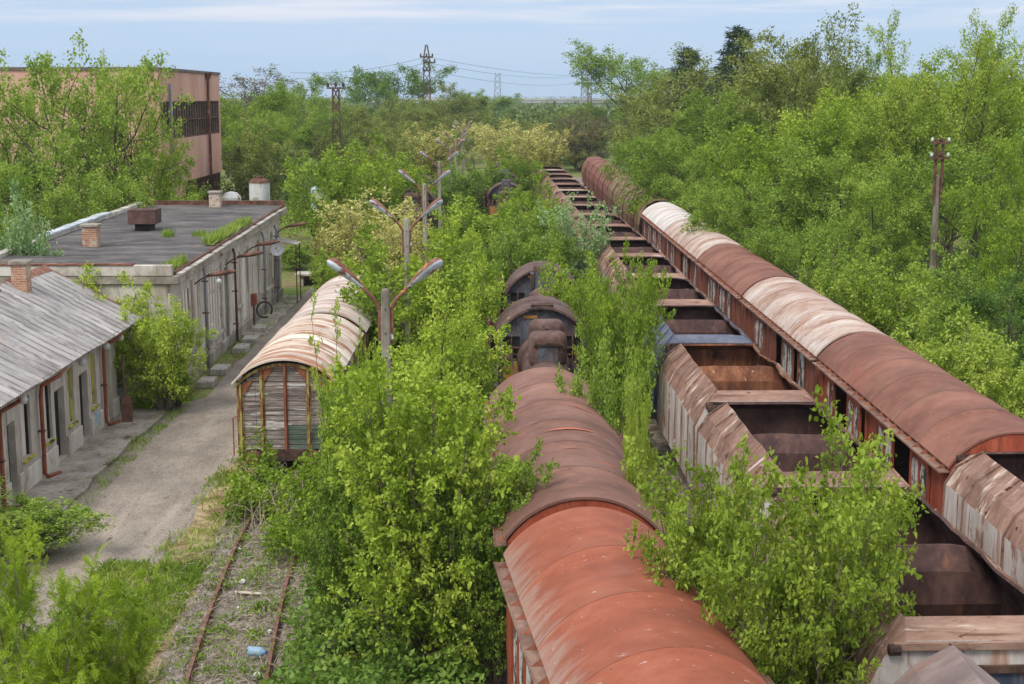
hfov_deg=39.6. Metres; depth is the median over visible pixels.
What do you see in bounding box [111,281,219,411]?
shrub
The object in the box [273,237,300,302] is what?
awning
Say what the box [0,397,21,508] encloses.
drainpipe
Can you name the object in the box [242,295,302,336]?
path
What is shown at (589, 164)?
hood wagon
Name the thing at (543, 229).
shrub
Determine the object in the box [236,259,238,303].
window
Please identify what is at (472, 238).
shrub
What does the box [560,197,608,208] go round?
hopper wagon
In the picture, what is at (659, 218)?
covered wagon
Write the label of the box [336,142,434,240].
shrub
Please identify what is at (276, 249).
satellite dish
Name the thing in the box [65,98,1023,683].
ground
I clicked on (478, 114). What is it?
tree
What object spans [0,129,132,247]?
tree
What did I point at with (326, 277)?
shrub
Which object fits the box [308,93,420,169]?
tree
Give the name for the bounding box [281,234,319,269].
shrub
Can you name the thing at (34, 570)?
locust bush
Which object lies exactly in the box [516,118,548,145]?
tree
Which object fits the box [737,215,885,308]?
tree
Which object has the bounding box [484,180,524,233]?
steam locomotive
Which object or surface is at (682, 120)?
tree
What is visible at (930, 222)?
tree
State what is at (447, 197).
shrub
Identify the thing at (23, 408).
window
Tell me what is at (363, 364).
shrub
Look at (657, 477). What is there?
undergrowth
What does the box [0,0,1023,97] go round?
sky
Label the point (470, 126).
street lamp
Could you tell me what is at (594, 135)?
tree
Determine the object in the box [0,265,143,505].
station cottage
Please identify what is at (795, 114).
tree
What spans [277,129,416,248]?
shrub
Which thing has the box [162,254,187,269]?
grass
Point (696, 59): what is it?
tree
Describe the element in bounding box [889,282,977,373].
tree
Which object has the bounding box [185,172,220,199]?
window
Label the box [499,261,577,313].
steam locomotive
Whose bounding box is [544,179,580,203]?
hopper wagon
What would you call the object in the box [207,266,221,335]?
window
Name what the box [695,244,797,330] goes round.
covered wagon
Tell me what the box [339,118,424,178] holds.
tree
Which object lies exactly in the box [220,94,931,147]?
woods
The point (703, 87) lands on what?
tree
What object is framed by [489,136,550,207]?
shrub
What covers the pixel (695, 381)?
hopper wagon
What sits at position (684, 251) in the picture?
covered wagon
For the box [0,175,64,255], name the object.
tree
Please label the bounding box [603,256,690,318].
hopper wagon
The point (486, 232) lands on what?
shrub
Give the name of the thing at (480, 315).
shrub
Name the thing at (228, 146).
tree
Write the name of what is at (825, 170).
tree
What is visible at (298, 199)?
shrub
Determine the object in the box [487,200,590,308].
shrub
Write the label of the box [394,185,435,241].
steam locomotive
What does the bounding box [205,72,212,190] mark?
drainpipe
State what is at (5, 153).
tree
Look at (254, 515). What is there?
bramble canes
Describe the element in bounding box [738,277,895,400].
covered wagon
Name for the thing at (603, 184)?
hood wagon
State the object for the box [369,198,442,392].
street lamp
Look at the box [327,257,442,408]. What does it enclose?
street lamp
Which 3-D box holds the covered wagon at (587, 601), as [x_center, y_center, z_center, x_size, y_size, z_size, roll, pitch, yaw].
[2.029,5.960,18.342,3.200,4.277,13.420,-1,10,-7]
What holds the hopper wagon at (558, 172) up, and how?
on the ballast at (660, 440)
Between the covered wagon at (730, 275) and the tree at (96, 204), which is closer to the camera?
the covered wagon at (730, 275)
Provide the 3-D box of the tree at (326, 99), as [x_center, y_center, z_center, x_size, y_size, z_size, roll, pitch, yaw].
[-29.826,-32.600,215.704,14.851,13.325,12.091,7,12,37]
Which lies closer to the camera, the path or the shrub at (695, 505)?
the shrub at (695, 505)
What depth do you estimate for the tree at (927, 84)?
89.22 m
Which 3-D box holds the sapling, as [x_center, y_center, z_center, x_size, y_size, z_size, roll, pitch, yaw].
[-3.839,2.482,30.157,0.625,7.268,0.872,3,10,17]
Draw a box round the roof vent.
[127,208,161,230]
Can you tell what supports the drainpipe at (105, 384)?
attached to the station cottage
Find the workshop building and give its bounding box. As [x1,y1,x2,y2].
[0,200,286,398]
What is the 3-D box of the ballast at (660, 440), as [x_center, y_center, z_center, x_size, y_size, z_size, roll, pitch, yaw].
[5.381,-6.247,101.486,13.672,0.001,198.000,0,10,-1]
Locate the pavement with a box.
[0,400,172,570]
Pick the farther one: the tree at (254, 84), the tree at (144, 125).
the tree at (254, 84)
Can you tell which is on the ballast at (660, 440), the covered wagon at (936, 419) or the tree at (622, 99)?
the covered wagon at (936, 419)
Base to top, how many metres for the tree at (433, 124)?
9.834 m
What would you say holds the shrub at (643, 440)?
on the ground at (291, 284)
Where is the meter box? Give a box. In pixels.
[250,293,256,324]
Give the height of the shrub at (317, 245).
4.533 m
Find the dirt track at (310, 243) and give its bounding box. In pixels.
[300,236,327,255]
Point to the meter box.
(253, 299)
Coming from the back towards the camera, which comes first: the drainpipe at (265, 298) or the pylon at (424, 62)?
the pylon at (424, 62)
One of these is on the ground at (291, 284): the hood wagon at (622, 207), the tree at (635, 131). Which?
the tree at (635, 131)
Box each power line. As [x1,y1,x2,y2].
[291,58,420,72]
[431,63,583,77]
[431,71,573,84]
[434,58,609,75]
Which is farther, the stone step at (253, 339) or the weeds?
the stone step at (253, 339)
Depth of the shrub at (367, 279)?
51.39 m
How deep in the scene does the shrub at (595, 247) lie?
69.95 m
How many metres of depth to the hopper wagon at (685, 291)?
54.66 m
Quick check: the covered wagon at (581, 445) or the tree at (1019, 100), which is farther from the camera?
the tree at (1019, 100)
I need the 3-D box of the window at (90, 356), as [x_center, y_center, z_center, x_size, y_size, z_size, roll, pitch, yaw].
[-13.985,1.254,47.002,0.120,1.744,0.634,0,10,-1]
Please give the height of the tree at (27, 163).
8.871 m
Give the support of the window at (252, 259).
in the workshop building
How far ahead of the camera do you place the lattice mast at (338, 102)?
147.77 m
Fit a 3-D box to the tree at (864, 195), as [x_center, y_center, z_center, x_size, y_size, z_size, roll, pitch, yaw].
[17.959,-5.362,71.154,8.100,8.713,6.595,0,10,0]
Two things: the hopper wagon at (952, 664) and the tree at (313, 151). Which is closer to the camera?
the hopper wagon at (952, 664)
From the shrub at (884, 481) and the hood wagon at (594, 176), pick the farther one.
the hood wagon at (594, 176)
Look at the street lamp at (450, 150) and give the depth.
123.52 m
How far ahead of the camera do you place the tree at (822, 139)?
78.45 m
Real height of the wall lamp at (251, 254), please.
0.619 m
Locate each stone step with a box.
[197,376,217,387]
[210,364,230,375]
[232,343,250,353]
[241,335,259,344]
[253,325,267,331]
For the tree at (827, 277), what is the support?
on the ground at (291, 284)
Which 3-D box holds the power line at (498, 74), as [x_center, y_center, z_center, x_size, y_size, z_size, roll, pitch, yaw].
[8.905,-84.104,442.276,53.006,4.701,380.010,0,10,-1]
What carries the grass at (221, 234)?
on the workshop building
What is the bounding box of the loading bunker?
[295,271,321,285]
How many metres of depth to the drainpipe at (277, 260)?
76.88 m
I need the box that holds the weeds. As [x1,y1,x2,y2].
[153,512,316,683]
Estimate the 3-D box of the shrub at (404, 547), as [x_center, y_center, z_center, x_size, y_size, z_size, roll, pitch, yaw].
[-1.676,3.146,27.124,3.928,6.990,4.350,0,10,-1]
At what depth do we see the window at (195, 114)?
121.85 m
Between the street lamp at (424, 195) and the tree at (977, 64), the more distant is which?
the tree at (977, 64)
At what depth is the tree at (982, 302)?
53.18 m
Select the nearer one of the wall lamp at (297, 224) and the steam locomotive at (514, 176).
the wall lamp at (297, 224)
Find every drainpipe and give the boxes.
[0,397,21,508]
[37,368,66,477]
[100,331,124,425]
[168,84,174,165]
[201,267,210,367]
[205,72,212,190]
[231,248,238,340]
[261,232,267,313]
[273,225,279,301]
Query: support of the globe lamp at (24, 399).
attached to the station cottage
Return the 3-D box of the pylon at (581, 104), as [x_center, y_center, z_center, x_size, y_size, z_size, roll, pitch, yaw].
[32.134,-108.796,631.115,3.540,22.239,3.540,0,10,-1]
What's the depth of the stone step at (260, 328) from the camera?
67.71 m
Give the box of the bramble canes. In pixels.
[216,462,325,539]
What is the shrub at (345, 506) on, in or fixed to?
on the ground at (291, 284)
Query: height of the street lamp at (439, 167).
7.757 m
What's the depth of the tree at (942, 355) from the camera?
44.60 m
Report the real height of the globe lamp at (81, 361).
0.310 m
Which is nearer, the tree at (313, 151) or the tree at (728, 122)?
the tree at (728, 122)
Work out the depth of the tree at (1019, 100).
86.79 m
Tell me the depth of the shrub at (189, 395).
51.16 m
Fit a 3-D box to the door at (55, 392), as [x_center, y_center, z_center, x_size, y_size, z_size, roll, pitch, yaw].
[-13.982,2.498,43.478,0.160,2.197,0.983,0,10,-1]
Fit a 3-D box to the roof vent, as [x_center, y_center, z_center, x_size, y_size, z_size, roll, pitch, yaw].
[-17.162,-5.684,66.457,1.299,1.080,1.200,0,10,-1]
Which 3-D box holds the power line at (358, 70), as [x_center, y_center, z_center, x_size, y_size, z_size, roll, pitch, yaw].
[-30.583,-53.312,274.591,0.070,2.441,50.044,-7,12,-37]
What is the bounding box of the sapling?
[307,292,341,514]
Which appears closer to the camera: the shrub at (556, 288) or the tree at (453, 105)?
the shrub at (556, 288)
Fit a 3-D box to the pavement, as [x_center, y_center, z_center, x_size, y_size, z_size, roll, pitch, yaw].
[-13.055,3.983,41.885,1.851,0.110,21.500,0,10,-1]
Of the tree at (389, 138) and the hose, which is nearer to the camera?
the hose
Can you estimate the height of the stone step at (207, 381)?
0.270 m
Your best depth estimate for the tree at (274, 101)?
161.35 m
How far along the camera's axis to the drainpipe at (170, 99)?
111.39 m
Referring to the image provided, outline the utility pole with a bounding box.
[928,137,950,321]
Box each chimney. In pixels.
[8,259,32,293]
[80,223,101,246]
[207,191,222,207]
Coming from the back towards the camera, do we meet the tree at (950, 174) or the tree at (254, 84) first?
the tree at (254, 84)
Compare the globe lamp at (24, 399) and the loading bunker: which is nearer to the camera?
the globe lamp at (24, 399)
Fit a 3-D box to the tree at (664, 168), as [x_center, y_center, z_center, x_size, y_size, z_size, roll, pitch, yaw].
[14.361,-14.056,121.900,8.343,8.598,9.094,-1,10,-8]
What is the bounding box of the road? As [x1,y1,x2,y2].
[0,284,316,683]
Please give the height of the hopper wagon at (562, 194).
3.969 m
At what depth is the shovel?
48.77 m
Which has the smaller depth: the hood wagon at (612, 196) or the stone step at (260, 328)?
the stone step at (260, 328)
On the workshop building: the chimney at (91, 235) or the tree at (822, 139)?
the chimney at (91, 235)
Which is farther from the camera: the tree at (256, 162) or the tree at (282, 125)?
the tree at (282, 125)
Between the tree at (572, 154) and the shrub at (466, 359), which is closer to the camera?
the shrub at (466, 359)
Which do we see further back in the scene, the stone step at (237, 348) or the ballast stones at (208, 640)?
the stone step at (237, 348)
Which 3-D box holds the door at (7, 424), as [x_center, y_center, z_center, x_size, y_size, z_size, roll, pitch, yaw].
[-13.930,3.267,39.165,0.160,2.147,0.633,0,10,-1]
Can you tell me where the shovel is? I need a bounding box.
[121,356,132,421]
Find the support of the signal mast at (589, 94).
on the ground at (291, 284)
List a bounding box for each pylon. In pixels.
[420,45,435,118]
[494,73,500,99]
[580,72,587,105]
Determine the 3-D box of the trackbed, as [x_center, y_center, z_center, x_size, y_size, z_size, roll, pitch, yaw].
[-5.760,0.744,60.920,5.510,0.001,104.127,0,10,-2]
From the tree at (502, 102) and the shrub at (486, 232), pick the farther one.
the tree at (502, 102)
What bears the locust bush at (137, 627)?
on the ground at (291, 284)
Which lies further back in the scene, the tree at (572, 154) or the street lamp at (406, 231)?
the tree at (572, 154)
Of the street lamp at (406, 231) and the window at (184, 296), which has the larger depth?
the window at (184, 296)
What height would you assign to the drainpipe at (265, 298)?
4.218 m
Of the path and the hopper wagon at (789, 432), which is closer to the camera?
the hopper wagon at (789, 432)
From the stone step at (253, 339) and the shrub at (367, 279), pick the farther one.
the stone step at (253, 339)
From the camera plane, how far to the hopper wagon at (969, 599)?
22.62 m
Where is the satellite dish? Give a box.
[268,242,284,255]
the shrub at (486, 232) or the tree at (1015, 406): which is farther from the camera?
the shrub at (486, 232)
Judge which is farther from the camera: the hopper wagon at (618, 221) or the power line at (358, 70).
the power line at (358, 70)
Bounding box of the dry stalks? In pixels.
[142,508,334,683]
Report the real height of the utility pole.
9.568 m
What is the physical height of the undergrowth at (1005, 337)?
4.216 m
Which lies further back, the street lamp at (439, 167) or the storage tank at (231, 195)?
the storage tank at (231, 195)
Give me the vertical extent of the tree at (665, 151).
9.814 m
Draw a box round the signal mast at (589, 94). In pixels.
[588,83,593,109]
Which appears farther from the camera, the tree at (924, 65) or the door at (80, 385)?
the tree at (924, 65)
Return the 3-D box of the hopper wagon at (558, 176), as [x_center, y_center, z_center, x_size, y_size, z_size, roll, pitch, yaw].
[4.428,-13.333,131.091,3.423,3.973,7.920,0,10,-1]
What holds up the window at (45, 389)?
in the station cottage
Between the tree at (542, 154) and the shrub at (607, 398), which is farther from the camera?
the tree at (542, 154)
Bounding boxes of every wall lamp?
[194,269,236,284]
[225,251,263,264]
[244,240,279,252]
[277,222,306,232]
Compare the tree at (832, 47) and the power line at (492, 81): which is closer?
the tree at (832, 47)
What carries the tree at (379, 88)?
on the ground at (291, 284)
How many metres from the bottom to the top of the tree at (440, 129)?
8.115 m
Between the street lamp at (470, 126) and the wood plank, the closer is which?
the wood plank
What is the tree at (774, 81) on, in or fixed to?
on the ground at (291, 284)
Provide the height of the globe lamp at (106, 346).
0.310 m
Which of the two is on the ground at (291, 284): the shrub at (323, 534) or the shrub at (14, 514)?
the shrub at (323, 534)
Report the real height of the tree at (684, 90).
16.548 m
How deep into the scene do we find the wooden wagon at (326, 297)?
51.06 m
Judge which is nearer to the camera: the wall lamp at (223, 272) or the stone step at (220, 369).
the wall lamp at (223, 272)
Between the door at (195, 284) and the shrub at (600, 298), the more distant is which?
the door at (195, 284)
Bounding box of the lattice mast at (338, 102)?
[326,82,344,171]
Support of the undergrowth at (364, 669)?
on the ground at (291, 284)
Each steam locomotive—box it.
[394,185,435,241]
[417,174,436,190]
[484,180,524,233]
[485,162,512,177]
[488,295,587,384]
[491,170,519,186]
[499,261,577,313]
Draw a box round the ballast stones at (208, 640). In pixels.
[161,503,325,683]
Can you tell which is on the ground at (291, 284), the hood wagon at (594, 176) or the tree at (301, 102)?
the tree at (301, 102)
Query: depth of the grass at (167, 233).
63.63 m
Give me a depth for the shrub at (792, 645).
19.73 m
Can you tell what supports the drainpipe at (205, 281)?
attached to the workshop building
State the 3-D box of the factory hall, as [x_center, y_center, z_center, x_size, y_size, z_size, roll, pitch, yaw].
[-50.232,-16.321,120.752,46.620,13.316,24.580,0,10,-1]
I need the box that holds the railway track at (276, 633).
[165,243,429,683]
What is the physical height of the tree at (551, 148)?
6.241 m
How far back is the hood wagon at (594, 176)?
145.31 m
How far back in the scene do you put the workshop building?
61.94 m
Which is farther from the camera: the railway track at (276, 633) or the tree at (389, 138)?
the tree at (389, 138)
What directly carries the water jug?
on the railway track at (276, 633)
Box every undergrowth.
[129,176,397,409]
[259,203,499,683]
[529,203,698,558]
[608,153,1023,397]
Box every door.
[7,424,10,481]
[54,388,60,455]
[79,372,83,435]
[195,284,198,352]
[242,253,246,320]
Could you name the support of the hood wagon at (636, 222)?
on the ballast at (660, 440)
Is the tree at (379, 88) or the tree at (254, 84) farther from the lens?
the tree at (379, 88)
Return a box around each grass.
[4,250,370,683]
[160,227,175,236]
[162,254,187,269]
[191,229,206,236]
[200,216,254,244]
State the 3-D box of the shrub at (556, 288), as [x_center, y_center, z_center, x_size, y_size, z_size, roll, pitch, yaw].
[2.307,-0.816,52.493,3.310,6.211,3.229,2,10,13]
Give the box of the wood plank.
[235,591,261,594]
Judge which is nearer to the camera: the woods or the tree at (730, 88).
the tree at (730, 88)
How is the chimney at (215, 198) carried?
on the workshop building
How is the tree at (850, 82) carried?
on the ground at (291, 284)
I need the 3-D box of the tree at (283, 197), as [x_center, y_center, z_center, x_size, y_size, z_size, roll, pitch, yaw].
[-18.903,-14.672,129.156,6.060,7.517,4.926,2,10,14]
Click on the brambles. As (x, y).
(279, 532)
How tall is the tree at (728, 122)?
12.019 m
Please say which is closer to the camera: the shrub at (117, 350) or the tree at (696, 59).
the shrub at (117, 350)
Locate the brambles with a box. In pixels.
[220,422,332,563]
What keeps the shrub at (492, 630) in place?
on the ground at (291, 284)
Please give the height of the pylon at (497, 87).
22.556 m
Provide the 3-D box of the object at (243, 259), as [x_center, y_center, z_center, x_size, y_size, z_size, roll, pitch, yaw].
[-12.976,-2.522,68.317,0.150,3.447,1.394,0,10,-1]
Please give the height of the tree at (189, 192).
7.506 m
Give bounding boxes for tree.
[0,28,198,220]
[0,72,63,231]
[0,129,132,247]
[0,150,92,238]
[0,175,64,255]
[51,178,125,229]
[53,147,198,228]
[93,50,185,203]
[122,163,213,205]
[214,109,299,199]
[219,63,309,147]
[220,74,302,172]
[221,103,342,203]
[221,122,246,176]
[243,71,356,163]
[273,140,335,216]
[277,84,350,161]
[280,114,368,182]
[304,104,389,162]
[308,58,458,142]
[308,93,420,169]
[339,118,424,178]
[383,108,477,167]
[397,121,463,188]
[400,91,478,149]
[402,81,513,151]
[418,116,456,143]
[448,88,525,140]
[454,119,497,167]
[468,118,551,169]
[497,120,524,137]
[505,123,572,195]
[514,101,618,163]
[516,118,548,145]
[521,133,568,165]
[535,123,567,162]
[543,108,633,161]
[549,134,609,169]
[562,38,684,165]
[563,125,605,171]
[598,117,742,227]
[603,57,740,159]
[609,89,691,185]
[617,46,713,182]
[622,41,776,183]
[628,86,781,202]
[633,137,779,240]
[636,131,717,207]
[661,70,823,198]
[672,169,765,248]
[676,170,829,279]
[686,51,854,96]
[687,91,867,252]
[697,24,763,200]
[714,56,817,172]
[716,3,882,228]
[720,33,855,229]
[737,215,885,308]
[751,84,885,228]
[761,30,914,233]
[764,131,930,275]
[779,76,984,273]
[796,147,956,294]
[796,229,904,313]
[809,239,956,346]
[818,43,958,248]
[829,46,884,210]
[862,36,1023,267]
[863,3,1021,274]
[871,122,1023,281]
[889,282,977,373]
[891,301,1023,401]
[897,114,999,237]
[899,230,1002,343]
[927,263,1023,386]
[932,45,1023,267]
[933,52,1023,254]
[940,130,1023,347]
[962,339,1023,418]
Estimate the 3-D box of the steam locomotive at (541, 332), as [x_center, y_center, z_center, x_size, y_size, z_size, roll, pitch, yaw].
[0.898,1.107,46.061,3.340,4.420,14.260,0,10,-1]
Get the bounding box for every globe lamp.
[20,395,27,404]
[78,358,85,365]
[103,343,109,349]
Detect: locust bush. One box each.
[0,516,51,683]
[0,527,153,683]
[48,557,180,683]
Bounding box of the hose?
[256,301,272,317]
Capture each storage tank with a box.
[222,191,240,199]
[249,176,269,199]
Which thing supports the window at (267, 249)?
in the workshop building
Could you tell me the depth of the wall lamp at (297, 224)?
77.79 m
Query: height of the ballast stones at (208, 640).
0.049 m
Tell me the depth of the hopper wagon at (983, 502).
27.80 m
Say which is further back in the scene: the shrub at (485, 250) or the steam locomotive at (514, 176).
the steam locomotive at (514, 176)
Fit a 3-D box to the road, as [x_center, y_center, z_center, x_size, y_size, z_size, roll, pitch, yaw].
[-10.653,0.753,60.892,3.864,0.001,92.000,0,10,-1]
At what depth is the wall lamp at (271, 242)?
68.13 m
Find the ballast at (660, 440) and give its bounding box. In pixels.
[491,177,776,683]
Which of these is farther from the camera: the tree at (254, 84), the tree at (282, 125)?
the tree at (254, 84)
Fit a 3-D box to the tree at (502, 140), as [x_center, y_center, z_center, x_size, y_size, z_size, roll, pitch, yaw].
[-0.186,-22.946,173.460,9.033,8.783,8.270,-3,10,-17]
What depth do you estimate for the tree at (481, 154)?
220.06 m
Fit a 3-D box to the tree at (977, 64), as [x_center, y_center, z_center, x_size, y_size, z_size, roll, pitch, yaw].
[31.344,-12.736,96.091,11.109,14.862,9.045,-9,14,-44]
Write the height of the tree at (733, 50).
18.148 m
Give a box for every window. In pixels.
[20,404,29,456]
[43,385,49,439]
[66,368,72,421]
[89,354,94,403]
[160,101,218,139]
[179,289,190,351]
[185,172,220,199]
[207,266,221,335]
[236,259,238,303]
[250,247,256,293]
[261,237,270,289]
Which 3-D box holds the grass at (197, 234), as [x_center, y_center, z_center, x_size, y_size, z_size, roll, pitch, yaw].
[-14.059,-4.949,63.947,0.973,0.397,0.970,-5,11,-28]
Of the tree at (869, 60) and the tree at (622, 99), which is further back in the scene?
the tree at (622, 99)
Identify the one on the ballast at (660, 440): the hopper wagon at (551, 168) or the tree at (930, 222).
the hopper wagon at (551, 168)
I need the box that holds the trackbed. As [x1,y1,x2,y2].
[161,240,437,683]
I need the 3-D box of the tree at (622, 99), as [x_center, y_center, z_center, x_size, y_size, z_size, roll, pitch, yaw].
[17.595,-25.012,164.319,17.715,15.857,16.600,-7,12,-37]
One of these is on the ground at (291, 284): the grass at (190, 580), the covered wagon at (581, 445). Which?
the grass at (190, 580)
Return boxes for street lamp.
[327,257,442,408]
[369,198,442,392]
[398,169,450,265]
[420,151,458,247]
[435,138,464,193]
[443,131,467,174]
[452,125,471,172]
[455,120,471,169]
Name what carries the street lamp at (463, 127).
on the ground at (291, 284)
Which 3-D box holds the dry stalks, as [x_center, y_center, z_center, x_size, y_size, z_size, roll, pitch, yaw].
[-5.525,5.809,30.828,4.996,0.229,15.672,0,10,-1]
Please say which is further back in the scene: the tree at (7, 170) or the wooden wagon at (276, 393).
the tree at (7, 170)
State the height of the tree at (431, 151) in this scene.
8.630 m
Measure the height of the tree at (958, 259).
5.684 m
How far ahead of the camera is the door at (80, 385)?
46.36 m
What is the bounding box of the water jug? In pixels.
[246,646,266,656]
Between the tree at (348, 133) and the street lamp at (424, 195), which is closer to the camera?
the street lamp at (424, 195)
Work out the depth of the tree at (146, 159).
78.96 m
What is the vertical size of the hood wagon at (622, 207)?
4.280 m
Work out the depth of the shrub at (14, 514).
34.68 m
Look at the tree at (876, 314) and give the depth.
52.08 m
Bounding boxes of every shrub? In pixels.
[0,474,115,554]
[71,259,160,389]
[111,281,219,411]
[166,368,199,406]
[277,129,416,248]
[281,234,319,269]
[285,150,332,237]
[293,476,385,650]
[308,249,367,291]
[309,219,355,284]
[310,316,386,487]
[310,363,411,639]
[311,187,428,279]
[312,217,513,379]
[315,325,521,683]
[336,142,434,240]
[370,207,432,295]
[393,285,516,443]
[394,244,505,384]
[419,433,559,683]
[421,163,477,229]
[422,194,487,294]
[428,187,547,280]
[431,152,528,221]
[457,219,562,320]
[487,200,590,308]
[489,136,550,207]
[493,164,557,235]
[499,184,568,244]
[533,190,620,285]
[535,236,622,375]
[553,311,658,452]
[562,234,676,434]
[586,263,661,373]
[619,384,929,683]
[622,350,658,516]
[667,442,760,621]
[765,433,905,682]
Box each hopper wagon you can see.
[533,166,564,193]
[539,170,569,192]
[540,174,574,199]
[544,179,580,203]
[548,184,588,205]
[552,190,599,213]
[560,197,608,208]
[564,205,619,237]
[572,215,634,253]
[581,226,650,272]
[596,239,669,285]
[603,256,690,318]
[617,278,719,329]
[644,305,757,420]
[657,344,821,494]
[695,402,915,604]
[758,493,1023,683]
[894,645,999,683]
[942,451,1023,587]
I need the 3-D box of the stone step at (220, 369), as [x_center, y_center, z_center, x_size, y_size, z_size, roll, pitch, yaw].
[-11.873,1.134,57.934,0.660,0.270,1.200,0,10,-1]
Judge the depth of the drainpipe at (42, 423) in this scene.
41.36 m
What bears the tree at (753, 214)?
on the ground at (291, 284)
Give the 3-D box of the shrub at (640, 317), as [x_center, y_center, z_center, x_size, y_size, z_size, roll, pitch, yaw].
[3.223,0.507,41.669,2.741,7.281,3.191,6,12,32]
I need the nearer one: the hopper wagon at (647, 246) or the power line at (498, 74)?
the hopper wagon at (647, 246)
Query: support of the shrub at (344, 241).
on the ground at (291, 284)
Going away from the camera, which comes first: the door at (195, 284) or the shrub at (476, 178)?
the door at (195, 284)
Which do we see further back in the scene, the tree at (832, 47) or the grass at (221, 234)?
the tree at (832, 47)
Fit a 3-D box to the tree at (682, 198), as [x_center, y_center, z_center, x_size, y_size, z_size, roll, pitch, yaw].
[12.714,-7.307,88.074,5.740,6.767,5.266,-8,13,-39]
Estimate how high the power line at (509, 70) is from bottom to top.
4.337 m
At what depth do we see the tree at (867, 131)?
86.47 m
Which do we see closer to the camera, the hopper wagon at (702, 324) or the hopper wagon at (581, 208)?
the hopper wagon at (702, 324)
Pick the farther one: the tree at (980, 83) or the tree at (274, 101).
the tree at (274, 101)
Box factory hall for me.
[0,67,221,230]
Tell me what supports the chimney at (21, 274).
on the station cottage
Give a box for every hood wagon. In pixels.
[581,157,607,189]
[589,162,617,197]
[598,169,629,204]
[607,176,634,212]
[617,184,650,222]
[628,192,668,235]
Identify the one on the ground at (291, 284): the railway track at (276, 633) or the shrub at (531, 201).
the shrub at (531, 201)
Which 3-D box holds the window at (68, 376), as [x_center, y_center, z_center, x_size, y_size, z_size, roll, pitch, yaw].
[-13.956,1.684,44.509,0.120,1.744,0.733,0,10,-1]
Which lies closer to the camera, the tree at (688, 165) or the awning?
the awning
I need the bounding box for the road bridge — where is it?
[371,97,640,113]
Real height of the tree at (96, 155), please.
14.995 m
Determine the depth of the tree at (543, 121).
237.04 m
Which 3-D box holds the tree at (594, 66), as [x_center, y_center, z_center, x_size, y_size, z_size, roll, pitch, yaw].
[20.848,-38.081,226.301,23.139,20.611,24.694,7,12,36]
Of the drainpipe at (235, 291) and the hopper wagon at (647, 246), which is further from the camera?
the hopper wagon at (647, 246)
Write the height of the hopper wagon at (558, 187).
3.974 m
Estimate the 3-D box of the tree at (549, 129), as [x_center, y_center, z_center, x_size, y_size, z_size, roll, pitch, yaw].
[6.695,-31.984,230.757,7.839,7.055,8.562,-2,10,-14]
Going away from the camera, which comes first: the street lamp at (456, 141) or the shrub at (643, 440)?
the shrub at (643, 440)
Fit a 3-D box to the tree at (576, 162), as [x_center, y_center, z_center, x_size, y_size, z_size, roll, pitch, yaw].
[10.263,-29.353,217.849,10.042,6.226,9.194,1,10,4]
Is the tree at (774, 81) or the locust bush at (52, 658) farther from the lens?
the tree at (774, 81)
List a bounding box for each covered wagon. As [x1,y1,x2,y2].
[483,367,667,648]
[493,507,773,683]
[639,202,692,254]
[661,219,739,288]
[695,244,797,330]
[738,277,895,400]
[812,332,1023,513]
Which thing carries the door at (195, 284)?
in the workshop building
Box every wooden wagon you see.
[231,314,363,469]
[288,275,377,367]
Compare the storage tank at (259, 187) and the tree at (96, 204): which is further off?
the storage tank at (259, 187)
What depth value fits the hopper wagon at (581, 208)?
92.91 m
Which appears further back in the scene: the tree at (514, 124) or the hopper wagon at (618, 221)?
the tree at (514, 124)
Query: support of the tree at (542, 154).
on the ground at (291, 284)
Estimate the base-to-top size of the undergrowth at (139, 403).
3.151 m
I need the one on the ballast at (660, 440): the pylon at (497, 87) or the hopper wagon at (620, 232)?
the hopper wagon at (620, 232)
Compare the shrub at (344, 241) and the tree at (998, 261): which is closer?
the tree at (998, 261)

